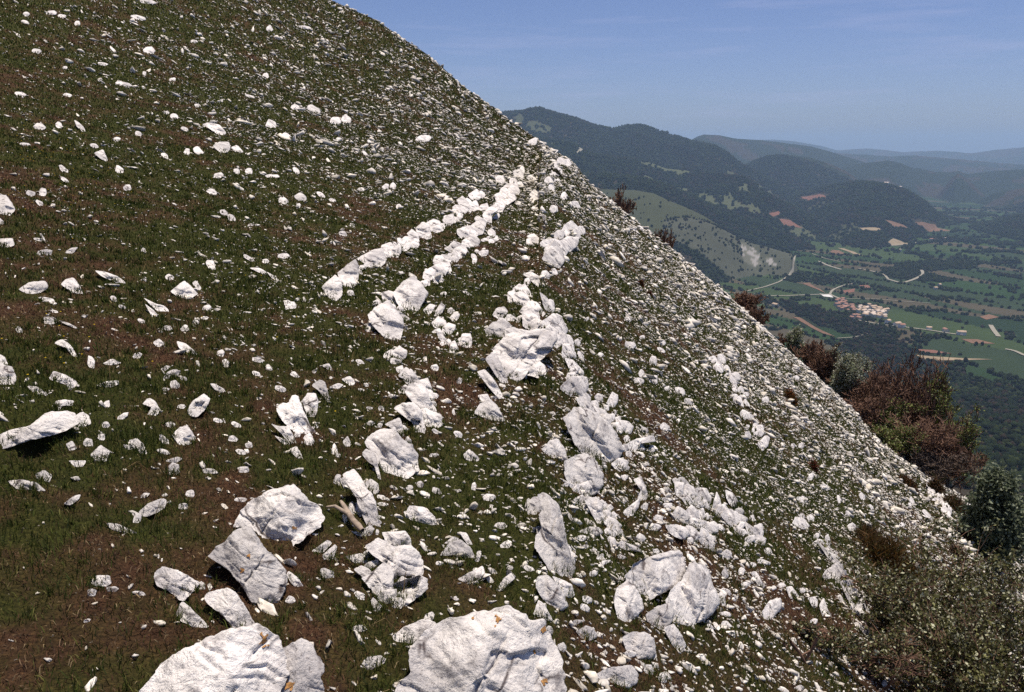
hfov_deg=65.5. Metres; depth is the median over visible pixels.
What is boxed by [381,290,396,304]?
rock
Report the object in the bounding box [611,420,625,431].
stone
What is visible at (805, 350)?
bare bush
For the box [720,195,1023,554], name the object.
valley
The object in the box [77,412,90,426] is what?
stone
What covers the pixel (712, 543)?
stone
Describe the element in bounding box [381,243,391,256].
rock
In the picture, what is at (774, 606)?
stone
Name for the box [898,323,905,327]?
house
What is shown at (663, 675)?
stone
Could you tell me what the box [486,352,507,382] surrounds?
rock
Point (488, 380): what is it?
stone
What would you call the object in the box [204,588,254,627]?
stone
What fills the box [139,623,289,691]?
boulder
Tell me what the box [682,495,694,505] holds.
stone
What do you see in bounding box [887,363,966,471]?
bare tree
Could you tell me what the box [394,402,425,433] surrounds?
rock
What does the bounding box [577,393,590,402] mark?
stone
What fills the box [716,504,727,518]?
stone
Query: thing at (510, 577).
stone
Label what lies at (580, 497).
stone
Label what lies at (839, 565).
stone
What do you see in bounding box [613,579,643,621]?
rock
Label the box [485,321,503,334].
rock
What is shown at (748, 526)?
stone
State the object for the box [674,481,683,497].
stone
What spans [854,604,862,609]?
stone
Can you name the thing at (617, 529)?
stone
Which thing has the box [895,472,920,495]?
shrub
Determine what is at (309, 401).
stone
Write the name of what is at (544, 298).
rock
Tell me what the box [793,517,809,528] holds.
rock
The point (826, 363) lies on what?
bare bush
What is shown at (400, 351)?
stone
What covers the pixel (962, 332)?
house
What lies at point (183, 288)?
rock
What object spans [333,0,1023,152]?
sky
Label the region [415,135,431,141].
boulder
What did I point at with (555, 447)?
stone
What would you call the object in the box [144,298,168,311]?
stone
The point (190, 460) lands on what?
dry stalks
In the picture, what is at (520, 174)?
boulder
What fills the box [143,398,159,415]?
stone
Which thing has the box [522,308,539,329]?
rock
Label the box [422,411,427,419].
stone
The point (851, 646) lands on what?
leafy shrub
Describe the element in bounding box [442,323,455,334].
stone
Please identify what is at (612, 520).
stone
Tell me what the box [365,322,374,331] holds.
stone
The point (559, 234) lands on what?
rock
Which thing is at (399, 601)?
stone
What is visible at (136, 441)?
stone
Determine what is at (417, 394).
rock
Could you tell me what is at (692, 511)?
stone
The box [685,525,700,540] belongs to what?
stone
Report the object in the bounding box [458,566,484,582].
stone
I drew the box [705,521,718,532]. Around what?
stone
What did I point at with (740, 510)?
stone
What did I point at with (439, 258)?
rock
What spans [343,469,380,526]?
rock
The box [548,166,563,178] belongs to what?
shrub
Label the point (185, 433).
stone
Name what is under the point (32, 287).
stone
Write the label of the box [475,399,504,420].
rock
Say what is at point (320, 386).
stone
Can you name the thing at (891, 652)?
leafy shrub
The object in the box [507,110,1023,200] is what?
distant hills
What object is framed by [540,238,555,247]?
rock
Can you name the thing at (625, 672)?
stone
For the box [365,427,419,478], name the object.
rock
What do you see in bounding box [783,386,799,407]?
shrub
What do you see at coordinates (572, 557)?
stone
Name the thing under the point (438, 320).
stone
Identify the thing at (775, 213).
ploughed field
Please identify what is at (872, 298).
road
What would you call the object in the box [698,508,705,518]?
stone
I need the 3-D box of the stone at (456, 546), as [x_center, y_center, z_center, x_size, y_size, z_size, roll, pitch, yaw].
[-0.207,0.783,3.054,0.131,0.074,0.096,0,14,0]
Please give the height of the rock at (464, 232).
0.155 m
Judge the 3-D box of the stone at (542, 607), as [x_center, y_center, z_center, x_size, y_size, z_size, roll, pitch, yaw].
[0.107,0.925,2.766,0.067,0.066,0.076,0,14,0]
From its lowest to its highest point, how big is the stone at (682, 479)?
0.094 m
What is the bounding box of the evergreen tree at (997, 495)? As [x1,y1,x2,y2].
[944,460,1023,574]
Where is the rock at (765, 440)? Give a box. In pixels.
[758,435,769,449]
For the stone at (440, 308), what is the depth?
6.57 m
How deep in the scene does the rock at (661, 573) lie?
3.68 m
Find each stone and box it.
[0,238,14,246]
[0,355,7,364]
[0,363,15,384]
[8,480,45,490]
[19,281,47,293]
[27,386,47,395]
[36,470,51,481]
[37,249,52,254]
[44,317,56,324]
[49,371,76,385]
[52,399,73,409]
[55,340,75,356]
[61,278,82,293]
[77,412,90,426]
[91,445,109,461]
[91,575,110,586]
[96,271,124,282]
[99,381,118,386]
[107,523,136,532]
[129,438,146,453]
[138,498,166,516]
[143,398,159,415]
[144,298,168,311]
[154,566,199,600]
[163,369,179,378]
[168,462,179,473]
[173,425,195,444]
[176,602,208,627]
[177,341,196,354]
[188,394,209,416]
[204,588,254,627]
[272,424,295,442]
[287,571,302,586]
[290,447,301,457]
[302,393,317,416]
[312,380,329,399]
[312,540,331,551]
[320,568,333,577]
[323,545,336,559]
[343,276,356,287]
[347,553,367,562]
[353,625,366,631]
[354,565,370,576]
[355,502,360,514]
[361,526,373,535]
[361,655,385,669]
[362,449,380,479]
[362,563,393,593]
[364,560,378,568]
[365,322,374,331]
[365,479,378,493]
[371,598,381,611]
[376,589,396,602]
[382,531,410,546]
[383,349,392,357]
[385,418,402,432]
[388,575,427,605]
[391,345,406,358]
[392,597,403,608]
[393,619,435,642]
[397,576,407,589]
[398,367,419,382]
[406,505,435,524]
[417,378,431,389]
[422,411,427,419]
[425,410,441,427]
[427,389,434,400]
[432,316,446,328]
[434,303,444,315]
[440,539,473,557]
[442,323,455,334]
[450,340,457,352]
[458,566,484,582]
[459,333,471,347]
[464,449,478,460]
[477,370,503,398]
[493,307,507,318]
[497,317,511,327]
[497,573,514,590]
[507,290,515,301]
[513,283,522,291]
[526,361,545,377]
[527,497,542,514]
[534,600,552,620]
[536,575,567,610]
[542,439,566,460]
[544,324,551,330]
[553,576,574,597]
[557,333,568,344]
[565,358,583,374]
[566,372,575,378]
[571,553,574,564]
[574,495,585,503]
[576,625,596,640]
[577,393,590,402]
[578,481,592,493]
[578,526,602,535]
[585,497,604,523]
[597,407,606,416]
[597,665,638,688]
[602,413,612,423]
[602,509,611,519]
[604,517,621,529]
[607,392,617,407]
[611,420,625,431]
[611,458,628,469]
[612,523,623,535]
[619,541,642,552]
[622,632,655,659]
[623,498,639,515]
[634,477,647,500]
[644,664,653,674]
[646,603,674,628]
[658,672,666,682]
[664,624,685,651]
[665,524,689,539]
[671,506,690,521]
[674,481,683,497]
[678,477,688,483]
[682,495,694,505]
[683,486,696,497]
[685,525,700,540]
[686,504,698,518]
[686,518,706,526]
[693,497,704,507]
[695,488,708,501]
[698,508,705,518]
[698,527,713,545]
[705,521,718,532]
[705,540,714,550]
[712,492,720,511]
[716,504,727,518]
[718,592,725,606]
[725,490,737,506]
[735,508,743,514]
[738,513,747,521]
[744,521,752,535]
[751,523,763,535]
[751,571,764,587]
[755,534,765,545]
[762,598,781,619]
[786,586,798,598]
[816,540,837,560]
[819,598,830,615]
[831,562,842,568]
[842,579,852,586]
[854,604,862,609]
[855,621,872,637]
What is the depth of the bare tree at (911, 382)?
40.15 m
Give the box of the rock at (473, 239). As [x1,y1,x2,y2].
[465,233,479,246]
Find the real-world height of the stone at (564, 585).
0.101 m
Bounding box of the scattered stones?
[0,0,1023,691]
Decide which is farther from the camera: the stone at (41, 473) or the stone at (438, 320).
the stone at (438, 320)
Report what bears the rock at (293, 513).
on the hillside
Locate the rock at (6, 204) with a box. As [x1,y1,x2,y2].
[0,195,14,215]
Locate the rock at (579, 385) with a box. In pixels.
[560,375,588,396]
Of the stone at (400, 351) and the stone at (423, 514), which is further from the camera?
the stone at (400, 351)
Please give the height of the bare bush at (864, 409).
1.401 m
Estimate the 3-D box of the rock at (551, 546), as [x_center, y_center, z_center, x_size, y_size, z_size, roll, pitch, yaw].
[0.170,0.780,3.265,0.164,0.277,0.394,0,14,0]
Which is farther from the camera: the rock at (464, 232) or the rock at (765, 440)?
the rock at (464, 232)
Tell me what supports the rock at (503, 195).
on the hillside
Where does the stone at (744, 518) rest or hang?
on the hillside
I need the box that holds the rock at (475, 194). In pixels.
[468,189,481,199]
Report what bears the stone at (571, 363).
on the hillside
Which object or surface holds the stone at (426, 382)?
on the hillside
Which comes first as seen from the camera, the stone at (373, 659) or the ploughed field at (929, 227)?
the stone at (373, 659)
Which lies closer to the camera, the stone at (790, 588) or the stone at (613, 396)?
the stone at (790, 588)
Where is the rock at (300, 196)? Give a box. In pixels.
[294,193,305,200]
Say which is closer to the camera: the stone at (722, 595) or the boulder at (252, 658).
the boulder at (252, 658)
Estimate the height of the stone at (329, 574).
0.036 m
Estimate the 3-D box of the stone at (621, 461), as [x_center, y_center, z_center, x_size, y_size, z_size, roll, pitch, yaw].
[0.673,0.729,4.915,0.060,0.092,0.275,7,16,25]
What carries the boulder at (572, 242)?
on the hillside
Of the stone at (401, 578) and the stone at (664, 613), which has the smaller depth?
the stone at (401, 578)
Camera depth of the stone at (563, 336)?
6.61 m
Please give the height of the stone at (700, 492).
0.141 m
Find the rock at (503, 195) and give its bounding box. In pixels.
[500,192,507,200]
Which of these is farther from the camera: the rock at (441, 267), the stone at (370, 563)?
the rock at (441, 267)
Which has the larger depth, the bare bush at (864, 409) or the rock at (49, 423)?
the bare bush at (864, 409)
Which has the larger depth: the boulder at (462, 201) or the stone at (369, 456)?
the boulder at (462, 201)
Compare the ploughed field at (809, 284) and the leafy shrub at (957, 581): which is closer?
the leafy shrub at (957, 581)
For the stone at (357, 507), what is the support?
on the hillside
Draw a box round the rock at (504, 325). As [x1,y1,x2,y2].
[494,320,508,336]
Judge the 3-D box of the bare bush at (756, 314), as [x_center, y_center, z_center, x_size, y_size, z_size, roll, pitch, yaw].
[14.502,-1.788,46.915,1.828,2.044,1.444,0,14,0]
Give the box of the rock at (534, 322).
[530,316,541,329]
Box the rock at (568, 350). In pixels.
[562,343,574,358]
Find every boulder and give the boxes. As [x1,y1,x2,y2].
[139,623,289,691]
[307,104,320,112]
[393,276,427,310]
[395,605,566,691]
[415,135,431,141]
[457,196,471,212]
[492,329,557,380]
[501,188,510,195]
[503,192,516,205]
[508,183,519,194]
[513,169,523,178]
[554,157,565,166]
[560,159,571,165]
[561,236,578,251]
[562,220,578,232]
[563,407,624,464]
[941,505,951,514]
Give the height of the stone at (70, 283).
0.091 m
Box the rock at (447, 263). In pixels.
[433,260,451,272]
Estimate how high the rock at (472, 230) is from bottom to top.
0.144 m
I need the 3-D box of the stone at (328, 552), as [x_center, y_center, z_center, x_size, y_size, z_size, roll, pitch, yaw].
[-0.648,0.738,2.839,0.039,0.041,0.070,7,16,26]
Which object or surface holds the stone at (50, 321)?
on the hillside
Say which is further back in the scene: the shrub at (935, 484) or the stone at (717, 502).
the shrub at (935, 484)
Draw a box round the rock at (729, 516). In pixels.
[721,508,741,526]
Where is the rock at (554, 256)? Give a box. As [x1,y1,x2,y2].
[542,246,564,267]
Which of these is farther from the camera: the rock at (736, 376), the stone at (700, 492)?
the rock at (736, 376)
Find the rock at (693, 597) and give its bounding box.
[666,562,719,625]
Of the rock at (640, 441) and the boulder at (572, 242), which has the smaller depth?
the rock at (640, 441)
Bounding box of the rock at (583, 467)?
[564,453,603,494]
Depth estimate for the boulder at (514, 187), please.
20.57 m
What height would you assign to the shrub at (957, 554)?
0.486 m
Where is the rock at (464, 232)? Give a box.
[457,226,469,238]
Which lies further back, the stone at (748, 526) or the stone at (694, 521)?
the stone at (748, 526)
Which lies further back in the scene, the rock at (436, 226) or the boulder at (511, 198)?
the boulder at (511, 198)
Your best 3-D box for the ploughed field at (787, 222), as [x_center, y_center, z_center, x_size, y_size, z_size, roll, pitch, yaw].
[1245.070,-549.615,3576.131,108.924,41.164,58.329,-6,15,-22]
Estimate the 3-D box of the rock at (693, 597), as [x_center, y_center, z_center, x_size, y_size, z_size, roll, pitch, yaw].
[0.872,1.217,3.807,0.166,0.265,0.667,7,16,27]
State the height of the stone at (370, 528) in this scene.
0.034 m
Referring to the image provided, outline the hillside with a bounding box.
[0,0,1023,691]
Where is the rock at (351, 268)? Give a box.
[338,259,358,280]
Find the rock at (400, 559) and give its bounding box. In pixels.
[365,538,423,578]
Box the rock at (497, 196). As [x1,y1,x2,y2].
[494,192,501,201]
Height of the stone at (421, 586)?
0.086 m
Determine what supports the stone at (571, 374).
on the hillside
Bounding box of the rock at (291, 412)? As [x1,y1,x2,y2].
[276,395,311,433]
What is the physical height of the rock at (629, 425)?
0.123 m
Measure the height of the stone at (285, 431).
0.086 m
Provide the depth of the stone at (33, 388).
3.59 m
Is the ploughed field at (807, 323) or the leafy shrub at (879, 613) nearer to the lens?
the leafy shrub at (879, 613)
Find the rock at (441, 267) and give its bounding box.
[432,262,448,276]
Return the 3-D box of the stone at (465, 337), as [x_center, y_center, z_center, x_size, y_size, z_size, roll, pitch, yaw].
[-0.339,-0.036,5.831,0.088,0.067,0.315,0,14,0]
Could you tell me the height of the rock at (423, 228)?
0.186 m
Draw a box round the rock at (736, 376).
[730,372,740,380]
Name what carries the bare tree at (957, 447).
on the hillside
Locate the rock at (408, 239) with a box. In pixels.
[402,236,412,242]
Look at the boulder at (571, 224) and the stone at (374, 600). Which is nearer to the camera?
the stone at (374, 600)
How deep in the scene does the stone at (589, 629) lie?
2.86 m
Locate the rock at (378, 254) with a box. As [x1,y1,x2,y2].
[358,248,385,266]
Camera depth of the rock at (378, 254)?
8.11 m
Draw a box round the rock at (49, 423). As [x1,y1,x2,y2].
[0,411,80,448]
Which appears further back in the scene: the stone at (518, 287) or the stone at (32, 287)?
the stone at (518, 287)
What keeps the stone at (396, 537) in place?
on the hillside
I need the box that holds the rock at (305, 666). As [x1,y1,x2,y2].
[281,638,324,691]
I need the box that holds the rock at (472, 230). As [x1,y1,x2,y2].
[461,225,476,233]
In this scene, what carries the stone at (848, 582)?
on the hillside
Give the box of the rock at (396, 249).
[391,246,401,256]
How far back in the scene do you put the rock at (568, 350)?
6.41 m
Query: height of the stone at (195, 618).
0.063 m
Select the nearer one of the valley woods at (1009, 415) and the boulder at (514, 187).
the boulder at (514, 187)
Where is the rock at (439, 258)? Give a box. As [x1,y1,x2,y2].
[433,255,444,261]
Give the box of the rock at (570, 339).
[566,334,573,344]
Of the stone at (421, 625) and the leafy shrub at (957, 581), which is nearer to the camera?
the stone at (421, 625)
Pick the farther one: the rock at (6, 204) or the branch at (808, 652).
the rock at (6, 204)
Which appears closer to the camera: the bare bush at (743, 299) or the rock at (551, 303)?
the rock at (551, 303)
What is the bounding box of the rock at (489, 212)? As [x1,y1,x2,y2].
[482,203,499,222]
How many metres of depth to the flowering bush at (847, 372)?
38.74 m
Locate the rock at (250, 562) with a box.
[208,526,287,605]
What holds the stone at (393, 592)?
on the hillside
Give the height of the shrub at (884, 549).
1.099 m
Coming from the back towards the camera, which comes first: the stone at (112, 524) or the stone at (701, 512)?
the stone at (701, 512)
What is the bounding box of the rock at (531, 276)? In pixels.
[523,271,539,286]
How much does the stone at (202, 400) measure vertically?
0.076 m
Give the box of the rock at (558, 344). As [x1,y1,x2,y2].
[554,334,561,347]
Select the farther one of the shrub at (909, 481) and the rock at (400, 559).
the shrub at (909, 481)
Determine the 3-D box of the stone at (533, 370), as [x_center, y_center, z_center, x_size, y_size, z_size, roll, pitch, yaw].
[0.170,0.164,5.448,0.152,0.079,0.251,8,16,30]
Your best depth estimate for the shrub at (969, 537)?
17.21 m
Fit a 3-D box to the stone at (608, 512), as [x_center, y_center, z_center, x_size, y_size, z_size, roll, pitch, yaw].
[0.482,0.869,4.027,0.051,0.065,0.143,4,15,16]
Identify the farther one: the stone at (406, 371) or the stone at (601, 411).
the stone at (601, 411)
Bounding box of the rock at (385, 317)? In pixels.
[368,300,403,339]
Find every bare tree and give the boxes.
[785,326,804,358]
[860,346,955,457]
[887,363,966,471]
[926,432,989,495]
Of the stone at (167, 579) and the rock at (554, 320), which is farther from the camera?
the rock at (554, 320)
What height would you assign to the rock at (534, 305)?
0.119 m
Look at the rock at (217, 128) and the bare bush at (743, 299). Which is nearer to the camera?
the rock at (217, 128)
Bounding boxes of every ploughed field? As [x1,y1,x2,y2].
[769,211,779,215]
[780,219,801,227]
[794,317,830,334]
[802,194,825,199]
[803,283,824,292]
[840,248,859,254]
[843,289,854,292]
[861,227,879,230]
[887,220,906,227]
[889,238,907,245]
[916,222,949,231]
[917,355,980,359]
[919,349,942,352]
[963,339,994,343]
[980,314,996,319]
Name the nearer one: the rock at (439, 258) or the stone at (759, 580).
the stone at (759, 580)
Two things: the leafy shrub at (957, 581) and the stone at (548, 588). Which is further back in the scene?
the leafy shrub at (957, 581)
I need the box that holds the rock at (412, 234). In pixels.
[408,229,418,240]
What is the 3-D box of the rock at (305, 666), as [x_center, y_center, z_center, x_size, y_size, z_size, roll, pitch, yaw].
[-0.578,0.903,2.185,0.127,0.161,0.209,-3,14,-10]
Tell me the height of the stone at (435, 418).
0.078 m
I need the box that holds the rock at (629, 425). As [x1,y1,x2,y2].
[619,420,633,433]
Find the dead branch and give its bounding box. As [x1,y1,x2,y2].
[326,500,363,532]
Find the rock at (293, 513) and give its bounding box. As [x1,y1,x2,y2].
[233,484,324,545]
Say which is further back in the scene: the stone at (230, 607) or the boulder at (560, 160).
the boulder at (560, 160)
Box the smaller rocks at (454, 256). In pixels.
[0,0,950,690]
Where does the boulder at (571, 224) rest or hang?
on the hillside
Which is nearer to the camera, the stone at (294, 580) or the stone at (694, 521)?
the stone at (294, 580)
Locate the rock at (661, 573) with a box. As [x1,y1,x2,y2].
[625,550,685,599]
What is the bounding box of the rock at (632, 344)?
[625,341,635,349]
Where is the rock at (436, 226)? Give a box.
[427,219,441,232]
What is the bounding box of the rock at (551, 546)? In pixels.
[534,492,573,577]
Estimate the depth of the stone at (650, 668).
2.98 m
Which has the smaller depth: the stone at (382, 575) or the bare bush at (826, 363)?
the stone at (382, 575)
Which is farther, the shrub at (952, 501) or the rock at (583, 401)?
the shrub at (952, 501)
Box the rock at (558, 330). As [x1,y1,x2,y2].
[552,327,563,333]
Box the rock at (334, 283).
[322,275,342,300]
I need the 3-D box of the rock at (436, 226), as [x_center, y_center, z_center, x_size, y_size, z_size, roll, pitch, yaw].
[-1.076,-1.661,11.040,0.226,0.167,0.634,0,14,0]
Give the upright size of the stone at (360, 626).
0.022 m
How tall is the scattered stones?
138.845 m
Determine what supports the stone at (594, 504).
on the hillside
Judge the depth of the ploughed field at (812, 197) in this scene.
4429.34 m
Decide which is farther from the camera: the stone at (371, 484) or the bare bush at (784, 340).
the bare bush at (784, 340)
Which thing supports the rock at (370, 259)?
on the hillside
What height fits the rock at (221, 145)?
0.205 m
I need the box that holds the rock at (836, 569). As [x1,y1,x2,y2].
[822,564,842,579]
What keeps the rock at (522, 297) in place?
on the hillside
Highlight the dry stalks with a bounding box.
[9,217,520,691]
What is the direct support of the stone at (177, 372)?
on the hillside
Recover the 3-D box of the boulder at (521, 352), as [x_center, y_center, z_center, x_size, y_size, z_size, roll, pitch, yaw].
[0.046,0.060,5.606,0.372,0.262,0.879,8,16,29]
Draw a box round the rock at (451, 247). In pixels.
[444,243,459,252]
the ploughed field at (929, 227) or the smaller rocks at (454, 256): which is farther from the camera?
the ploughed field at (929, 227)
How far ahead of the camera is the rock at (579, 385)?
5.65 m
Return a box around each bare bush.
[609,183,636,213]
[654,228,675,247]
[730,288,767,311]
[744,298,770,324]
[778,332,789,345]
[790,339,825,367]
[806,339,844,386]
[840,372,929,432]
[843,395,889,420]
[866,407,963,464]
[910,442,980,479]
[911,403,990,482]
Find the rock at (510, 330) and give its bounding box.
[504,327,519,336]
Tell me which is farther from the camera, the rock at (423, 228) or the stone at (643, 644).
the rock at (423, 228)
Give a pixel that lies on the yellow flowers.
(105, 216)
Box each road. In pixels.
[727,292,817,295]
[747,256,795,290]
[846,298,925,302]
[858,319,960,334]
[888,270,923,281]
[989,325,1000,335]
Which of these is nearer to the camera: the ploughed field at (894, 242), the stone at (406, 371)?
the stone at (406, 371)
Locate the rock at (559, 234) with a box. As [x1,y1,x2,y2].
[554,230,563,239]
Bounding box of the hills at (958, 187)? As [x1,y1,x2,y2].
[548,141,1023,282]
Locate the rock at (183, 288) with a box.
[171,281,197,297]
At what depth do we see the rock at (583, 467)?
4.24 m
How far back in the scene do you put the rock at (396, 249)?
8.82 m
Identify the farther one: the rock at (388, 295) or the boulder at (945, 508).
the boulder at (945, 508)
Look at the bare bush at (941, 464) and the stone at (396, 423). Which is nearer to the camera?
the stone at (396, 423)
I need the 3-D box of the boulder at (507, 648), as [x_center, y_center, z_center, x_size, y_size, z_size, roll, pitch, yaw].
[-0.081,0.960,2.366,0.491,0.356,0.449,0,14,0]
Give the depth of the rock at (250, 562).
2.56 m
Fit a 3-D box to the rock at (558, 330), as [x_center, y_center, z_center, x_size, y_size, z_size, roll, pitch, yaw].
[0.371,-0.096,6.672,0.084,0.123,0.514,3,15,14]
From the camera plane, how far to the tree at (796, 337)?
44.03 m
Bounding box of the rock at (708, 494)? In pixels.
[695,487,711,503]
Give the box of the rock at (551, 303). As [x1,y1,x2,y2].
[549,299,554,311]
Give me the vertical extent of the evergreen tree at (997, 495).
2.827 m
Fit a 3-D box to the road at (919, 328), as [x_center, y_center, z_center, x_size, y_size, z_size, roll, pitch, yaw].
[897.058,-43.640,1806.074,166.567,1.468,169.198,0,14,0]
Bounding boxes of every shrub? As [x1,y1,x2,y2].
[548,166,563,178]
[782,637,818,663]
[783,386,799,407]
[792,614,878,663]
[807,457,821,473]
[814,505,1023,689]
[829,553,994,691]
[836,620,930,689]
[847,521,929,591]
[853,519,887,541]
[886,589,1023,691]
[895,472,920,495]
[923,471,946,494]
[941,490,967,515]
[948,542,968,564]
[960,528,985,552]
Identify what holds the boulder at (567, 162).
on the hillside
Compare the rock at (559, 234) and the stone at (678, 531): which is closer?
the stone at (678, 531)
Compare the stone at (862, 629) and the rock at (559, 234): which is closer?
the stone at (862, 629)
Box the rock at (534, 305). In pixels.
[519,300,544,315]
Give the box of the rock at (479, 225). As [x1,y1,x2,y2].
[471,218,486,234]
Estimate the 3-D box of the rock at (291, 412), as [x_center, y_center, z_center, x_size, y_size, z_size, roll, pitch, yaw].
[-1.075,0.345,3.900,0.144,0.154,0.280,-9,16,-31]
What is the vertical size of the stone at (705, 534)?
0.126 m
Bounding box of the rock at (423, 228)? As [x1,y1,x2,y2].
[415,222,431,239]
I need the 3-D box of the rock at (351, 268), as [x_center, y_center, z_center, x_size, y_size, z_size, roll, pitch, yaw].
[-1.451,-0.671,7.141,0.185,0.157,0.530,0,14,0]
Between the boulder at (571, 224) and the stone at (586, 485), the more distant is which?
the boulder at (571, 224)
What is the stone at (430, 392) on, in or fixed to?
on the hillside
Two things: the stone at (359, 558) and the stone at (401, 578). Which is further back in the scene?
the stone at (359, 558)
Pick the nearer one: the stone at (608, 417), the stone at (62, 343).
the stone at (62, 343)
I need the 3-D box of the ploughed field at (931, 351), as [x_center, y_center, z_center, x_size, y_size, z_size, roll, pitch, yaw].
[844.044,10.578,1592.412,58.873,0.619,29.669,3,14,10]
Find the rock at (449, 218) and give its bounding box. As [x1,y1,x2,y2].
[442,214,453,224]
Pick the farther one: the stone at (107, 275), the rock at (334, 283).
the rock at (334, 283)
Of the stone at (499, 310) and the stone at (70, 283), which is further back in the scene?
the stone at (499, 310)
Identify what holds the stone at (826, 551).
on the hillside
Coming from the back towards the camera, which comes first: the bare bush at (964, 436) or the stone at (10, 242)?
the bare bush at (964, 436)
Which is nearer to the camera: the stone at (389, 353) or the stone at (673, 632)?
the stone at (673, 632)
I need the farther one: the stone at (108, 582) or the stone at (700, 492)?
the stone at (700, 492)
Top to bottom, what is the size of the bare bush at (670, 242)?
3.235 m
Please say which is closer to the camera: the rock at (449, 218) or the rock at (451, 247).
the rock at (451, 247)
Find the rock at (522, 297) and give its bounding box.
[512,290,529,305]
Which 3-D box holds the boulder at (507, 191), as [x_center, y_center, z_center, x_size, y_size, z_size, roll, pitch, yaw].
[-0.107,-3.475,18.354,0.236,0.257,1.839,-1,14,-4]
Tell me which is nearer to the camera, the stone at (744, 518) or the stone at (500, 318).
the stone at (744, 518)
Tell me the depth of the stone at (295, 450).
3.55 m
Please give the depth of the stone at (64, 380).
3.73 m
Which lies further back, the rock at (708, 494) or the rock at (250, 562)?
the rock at (708, 494)
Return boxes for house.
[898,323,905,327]
[942,327,949,332]
[956,330,966,334]
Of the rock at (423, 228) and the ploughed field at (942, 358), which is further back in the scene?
the ploughed field at (942, 358)
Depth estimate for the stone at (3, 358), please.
3.84 m
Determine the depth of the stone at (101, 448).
3.16 m
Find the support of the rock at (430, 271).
on the hillside
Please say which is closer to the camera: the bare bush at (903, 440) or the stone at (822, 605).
the stone at (822, 605)
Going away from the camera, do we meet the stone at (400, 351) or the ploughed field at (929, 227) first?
the stone at (400, 351)
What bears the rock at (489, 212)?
on the hillside
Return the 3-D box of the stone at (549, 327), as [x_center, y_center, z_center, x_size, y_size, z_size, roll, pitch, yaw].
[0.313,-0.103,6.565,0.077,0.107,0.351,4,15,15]
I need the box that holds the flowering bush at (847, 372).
[829,349,874,399]
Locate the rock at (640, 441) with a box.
[627,435,655,451]
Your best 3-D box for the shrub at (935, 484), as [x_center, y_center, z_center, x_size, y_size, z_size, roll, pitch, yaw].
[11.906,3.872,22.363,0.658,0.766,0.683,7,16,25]
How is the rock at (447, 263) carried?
on the hillside
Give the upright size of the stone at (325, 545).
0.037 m
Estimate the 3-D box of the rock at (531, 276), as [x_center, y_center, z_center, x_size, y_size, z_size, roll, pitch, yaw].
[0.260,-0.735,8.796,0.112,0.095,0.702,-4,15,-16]
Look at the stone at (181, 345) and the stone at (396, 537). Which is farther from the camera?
the stone at (181, 345)
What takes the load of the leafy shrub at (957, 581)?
on the hillside
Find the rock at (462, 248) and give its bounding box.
[452,244,467,257]
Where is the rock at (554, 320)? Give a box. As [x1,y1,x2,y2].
[538,313,567,333]
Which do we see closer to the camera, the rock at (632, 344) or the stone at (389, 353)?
the stone at (389, 353)
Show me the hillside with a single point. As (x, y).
(32, 448)
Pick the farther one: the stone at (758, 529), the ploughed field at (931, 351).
the ploughed field at (931, 351)
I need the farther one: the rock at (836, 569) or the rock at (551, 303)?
the rock at (551, 303)
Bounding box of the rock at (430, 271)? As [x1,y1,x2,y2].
[423,267,435,279]
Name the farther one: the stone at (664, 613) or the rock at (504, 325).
the rock at (504, 325)
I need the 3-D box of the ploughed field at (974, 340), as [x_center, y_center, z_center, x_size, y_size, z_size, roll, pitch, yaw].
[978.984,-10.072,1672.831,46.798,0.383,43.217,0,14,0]
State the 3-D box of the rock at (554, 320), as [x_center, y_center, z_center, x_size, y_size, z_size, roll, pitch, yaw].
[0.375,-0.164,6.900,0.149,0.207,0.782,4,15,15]
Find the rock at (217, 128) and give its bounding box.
[203,123,225,134]
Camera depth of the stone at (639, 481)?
4.72 m
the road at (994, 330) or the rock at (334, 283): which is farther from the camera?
the road at (994, 330)
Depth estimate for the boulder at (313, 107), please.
24.81 m
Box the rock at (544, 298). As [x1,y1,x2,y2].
[540,292,550,311]
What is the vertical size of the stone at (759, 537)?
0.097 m
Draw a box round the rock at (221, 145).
[213,142,230,152]
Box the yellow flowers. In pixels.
[0,70,364,411]
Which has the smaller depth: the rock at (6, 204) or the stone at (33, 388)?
the stone at (33, 388)
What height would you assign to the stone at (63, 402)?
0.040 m
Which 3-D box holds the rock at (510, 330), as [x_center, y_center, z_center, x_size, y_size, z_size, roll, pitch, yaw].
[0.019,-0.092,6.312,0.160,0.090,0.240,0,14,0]
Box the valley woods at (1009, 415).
[502,106,1023,501]
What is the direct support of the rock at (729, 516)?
on the hillside
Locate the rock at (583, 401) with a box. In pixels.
[576,396,595,411]
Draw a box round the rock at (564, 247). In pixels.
[551,239,569,255]
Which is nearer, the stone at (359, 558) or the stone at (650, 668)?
the stone at (359, 558)
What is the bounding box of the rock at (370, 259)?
[364,252,377,267]
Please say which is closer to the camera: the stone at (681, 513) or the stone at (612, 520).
the stone at (612, 520)
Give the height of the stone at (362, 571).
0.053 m
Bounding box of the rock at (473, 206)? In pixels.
[466,198,477,211]
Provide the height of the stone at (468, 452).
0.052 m
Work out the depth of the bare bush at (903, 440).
33.35 m
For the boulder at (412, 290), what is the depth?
6.64 m
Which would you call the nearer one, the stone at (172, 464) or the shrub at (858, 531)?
the stone at (172, 464)
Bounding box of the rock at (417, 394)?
[405,382,436,412]
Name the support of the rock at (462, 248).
on the hillside

